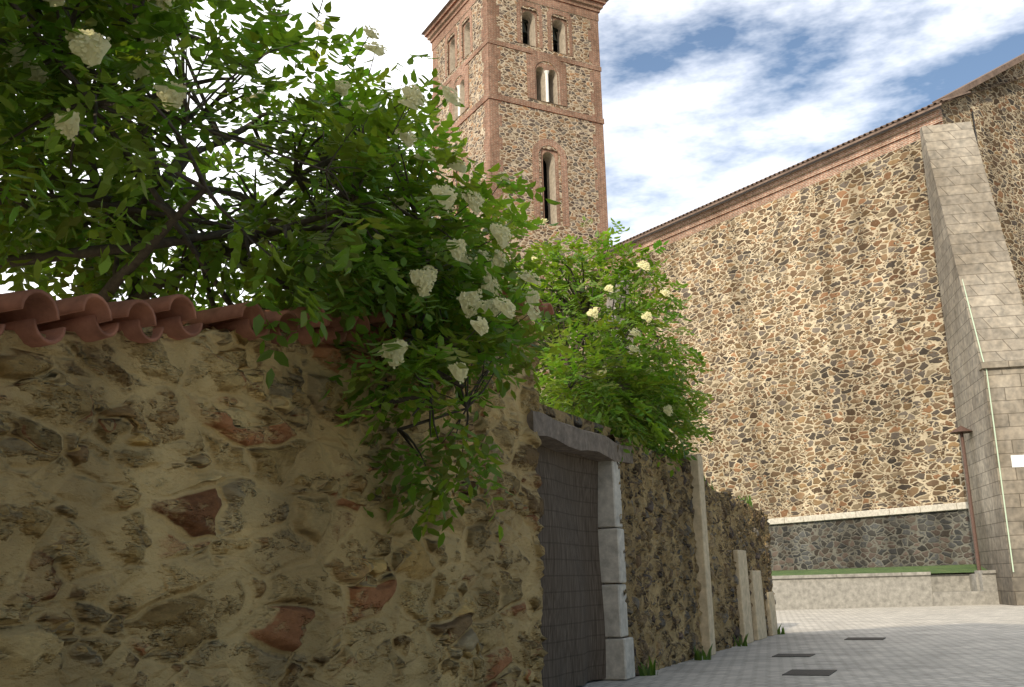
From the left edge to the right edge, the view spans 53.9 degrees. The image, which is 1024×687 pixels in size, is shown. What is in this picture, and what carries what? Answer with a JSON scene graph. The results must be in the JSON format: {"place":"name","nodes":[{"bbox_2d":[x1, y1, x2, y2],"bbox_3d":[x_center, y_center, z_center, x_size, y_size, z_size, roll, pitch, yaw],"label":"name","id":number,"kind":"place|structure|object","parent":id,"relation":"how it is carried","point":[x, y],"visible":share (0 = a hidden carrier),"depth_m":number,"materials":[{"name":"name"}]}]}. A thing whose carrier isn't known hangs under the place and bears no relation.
{"place":"outdoors","nodes":[
{"label":"outdoors","id":0,"kind":"place"},
{"bbox_2d":[0,0,572,547],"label":"flowering shrub","id":1,"kind":"object","parent":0,"point":[354,270],"depth_m":5.82,"materials":[{"name":"green plant"}]},
{"bbox_2d":[456,70,548,116],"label":"tower columns","id":2,"kind":"structure","parent":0,"point":[546,72],"depth_m":51.05,"materials":[{"name":"white stone"}]},
{"bbox_2d":[0,0,1023,308],"label":"sky","id":3,"kind":"structure","parent":0,"point":[704,101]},
{"bbox_2d":[522,19,557,44],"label":"bells","id":4,"kind":"object","parent":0,"point":[525,34],"visible":0.24,"depth_m":52.18,"materials":[{"name":"black metal"}]},
{"bbox_2d":[509,215,714,476],"bbox_3d":[1.175,1.111,12.999,3.700,5.760,6.361,-2,-13,0],"label":"flowering bush","id":5,"kind":"object","parent":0,"point":[647,436],"depth_m":12.04,"materials":[{"name":"green plant"}]},
{"bbox_2d":[577,604,1023,686],"bbox_3d":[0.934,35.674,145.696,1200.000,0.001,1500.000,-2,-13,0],"label":"street ground","id":6,"kind":"structure","parent":0,"point":[956,646],"depth_m":12.34,"materials":[{"name":"grey stone"}]},
{"bbox_2d":[0,308,547,686],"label":"lane wall","id":7,"kind":"structure","parent":6,"relation":"on","point":[190,512],"depth_m":4.99,"materials":[{"name":"beige stone"}]},
{"bbox_2d":[0,283,553,347],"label":"roof tiles","id":8,"kind":"object","parent":7,"relation":"attached to","point":[29,317],"depth_m":4.41,"materials":[{"name":"ceramic"}]},
{"bbox_2d":[436,0,601,405],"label":"bell tower","id":9,"kind":"structure","parent":6,"relation":"on","point":[523,130],"depth_m":50.52,"materials":[{"name":"brown stone"}]},
{"bbox_2d":[424,0,605,43],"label":"tower cornice","id":10,"kind":"structure","parent":9,"relation":"attached to","point":[444,19],"depth_m":53.68,"materials":[{"name":"brown brick"}]},
{"bbox_2d":[421,0,608,34],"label":"tower roof","id":11,"kind":"structure","parent":10,"relation":"on","point":[437,16],"depth_m":54.83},
{"bbox_2d":[432,0,609,292],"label":"brick trim","id":12,"kind":"structure","parent":9,"relation":"attached to","point":[492,98],"depth_m":51.27,"materials":[{"name":"brown brick"}]},
{"bbox_2d":[523,23,557,222],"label":"window openings","id":13,"kind":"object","parent":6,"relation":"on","point":[525,40],"depth_m":51.33,"materials":[{"name":"black"}]},
{"bbox_2d":[598,461,634,679],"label":"door jamb stones","id":14,"kind":"object","parent":6,"relation":"on","point":[620,663],"depth_m":10.08,"materials":[{"name":"grey stone"}]},
{"bbox_2d":[535,445,608,686],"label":"door","id":15,"kind":"structure","parent":14,"relation":"attached to","point":[572,628],"depth_m":9.36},
{"bbox_2d":[527,410,632,463],"bbox_3d":[0.581,0.946,9.708,0.361,0.258,2.700,-7,-15,23],"label":"door lintel","id":16,"kind":"structure","parent":14,"relation":"on","point":[555,435],"depth_m":9.35,"materials":[{"name":"grey stone"}]},
{"bbox_2d":[605,434,775,676],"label":"lane wall","id":17,"kind":"structure","parent":6,"relation":"on","point":[662,590],"depth_m":12.04,"materials":[{"name":"brown stone"}]},
{"bbox_2d":[610,429,784,675],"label":"weeds","id":18,"kind":"object","parent":6,"relation":"on","point":[649,671],"visible":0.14,"depth_m":12.08,"materials":[{"name":"green plant"}]},
{"bbox_2d":[683,454,777,655],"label":"stone posts","id":19,"kind":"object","parent":6,"relation":"on","point":[754,622],"depth_m":13.32,"materials":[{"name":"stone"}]},
{"bbox_2d":[601,139,966,518],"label":"stone wall","id":20,"kind":"structure","parent":6,"relation":"on","point":[814,313],"depth_m":38.05,"materials":[{"name":"beige stone"}]},
{"bbox_2d":[601,276,632,367],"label":"small church buttress","id":21,"kind":"structure","parent":20,"relation":"attached to","point":[609,302],"depth_m":47.70,"materials":[{"name":"beige stone"}]},
{"bbox_2d":[597,109,942,268],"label":"brick cornice","id":22,"kind":"structure","parent":20,"relation":"attached to","point":[895,138],"depth_m":40.04,"materials":[{"name":"brown brick"}]},
{"bbox_2d":[592,77,1023,257],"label":"tiled roof","id":23,"kind":"structure","parent":22,"relation":"on","point":[838,148],"depth_m":40.19,"materials":[{"name":"brown tile"}]},
{"bbox_2d":[971,111,977,143],"bbox_3d":[16.690,-2.004,34.632,0.058,13.000,0.058,-2,-13,0],"label":"drainpipe","id":24,"kind":"object","parent":20,"relation":"attached to","point":[974,126],"visible":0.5,"depth_m":35.99,"materials":[{"name":"grey metal"}]},
{"bbox_2d":[962,279,1013,571],"bbox_3d":[13.987,0.634,30.532,0.056,12.306,2.641,-4,-14,10],"label":"cable conduit","id":25,"kind":"object","parent":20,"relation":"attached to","point":[994,431],"visible":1,"depth_m":28.75,"materials":[{"name":"white plastic"}]},
{"bbox_2d":[1011,455,1023,466],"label":"street name plaque","id":26,"kind":"object","parent":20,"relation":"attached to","point":[1017,460],"visible":1,"depth_m":28.48,"materials":[{"name":"white metal"}]},
{"bbox_2d":[772,637,885,675],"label":"manhole covers","id":27,"kind":"object","parent":6,"relation":"on","point":[799,672],"visible":1,"depth_m":10.27,"materials":[{"name":"metal"}]},
{"bbox_2d":[772,570,999,609],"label":"low retaining wall","id":28,"kind":"structure","parent":6,"relation":"on","point":[862,590],"depth_m":29.35,"materials":[{"name":"stone"}]},
{"bbox_2d":[920,121,1023,605],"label":"stone buttress","id":29,"kind":"structure","parent":6,"relation":"on","point":[971,250],"depth_m":30.74,"materials":[{"name":"grey stone"}]},
{"bbox_2d":[768,509,974,574],"bbox_3d":[9.782,8.592,39.283,0.260,2.900,19.700,7,-16,-33],"label":"wall base","id":30,"kind":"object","parent":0,"point":[929,538],"depth_m":35.01,"materials":[{"name":"grey stone"}]},
{"bbox_2d":[767,502,967,524],"bbox_3d":[9.701,7.069,39.618,0.400,0.220,19.480,7,-16,-33],"label":"stone ledge","id":31,"kind":"object","parent":30,"relation":"on","point":[899,511],"visible":0.44,"depth_m":35.13,"materials":[{"name":"beige stone"}]},
{"bbox_2d":[771,564,986,575],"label":"terrace grass","id":32,"kind":"structure","parent":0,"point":[953,568],"depth_m":30.67,"materials":[{"name":"green plant"}]},
{"bbox_2d":[950,425,980,569],"bbox_3d":[13.927,4.684,30.614,0.662,4.430,0.662,-2,-13,0],"label":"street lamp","id":33,"kind":"object","parent":32,"relation":"on","point":[961,430],"visible":0.83,"depth_m":30.64,"materials":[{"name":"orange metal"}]},
{"bbox_2d":[941,60,1023,304],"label":"stone wall","id":34,"kind":"structure","parent":0,"point":[998,112],"depth_m":36.64,"materials":[{"name":"brown stone"}]},
{"bbox_2d":[932,53,1023,105],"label":"church gable verge","id":35,"kind":"structure","parent":34,"relation":"attached to","point":[988,75],"depth_m":36.50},
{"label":"door","id":36,"kind":"object","parent":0,"visible":0},
{"bbox_2d":[538,403,610,437],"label":"stone wall","id":37,"kind":"structure","parent":36,"relation":"on","point":[570,419],"depth_m":9.66,"materials":[{"name":"stone"}]}
]}

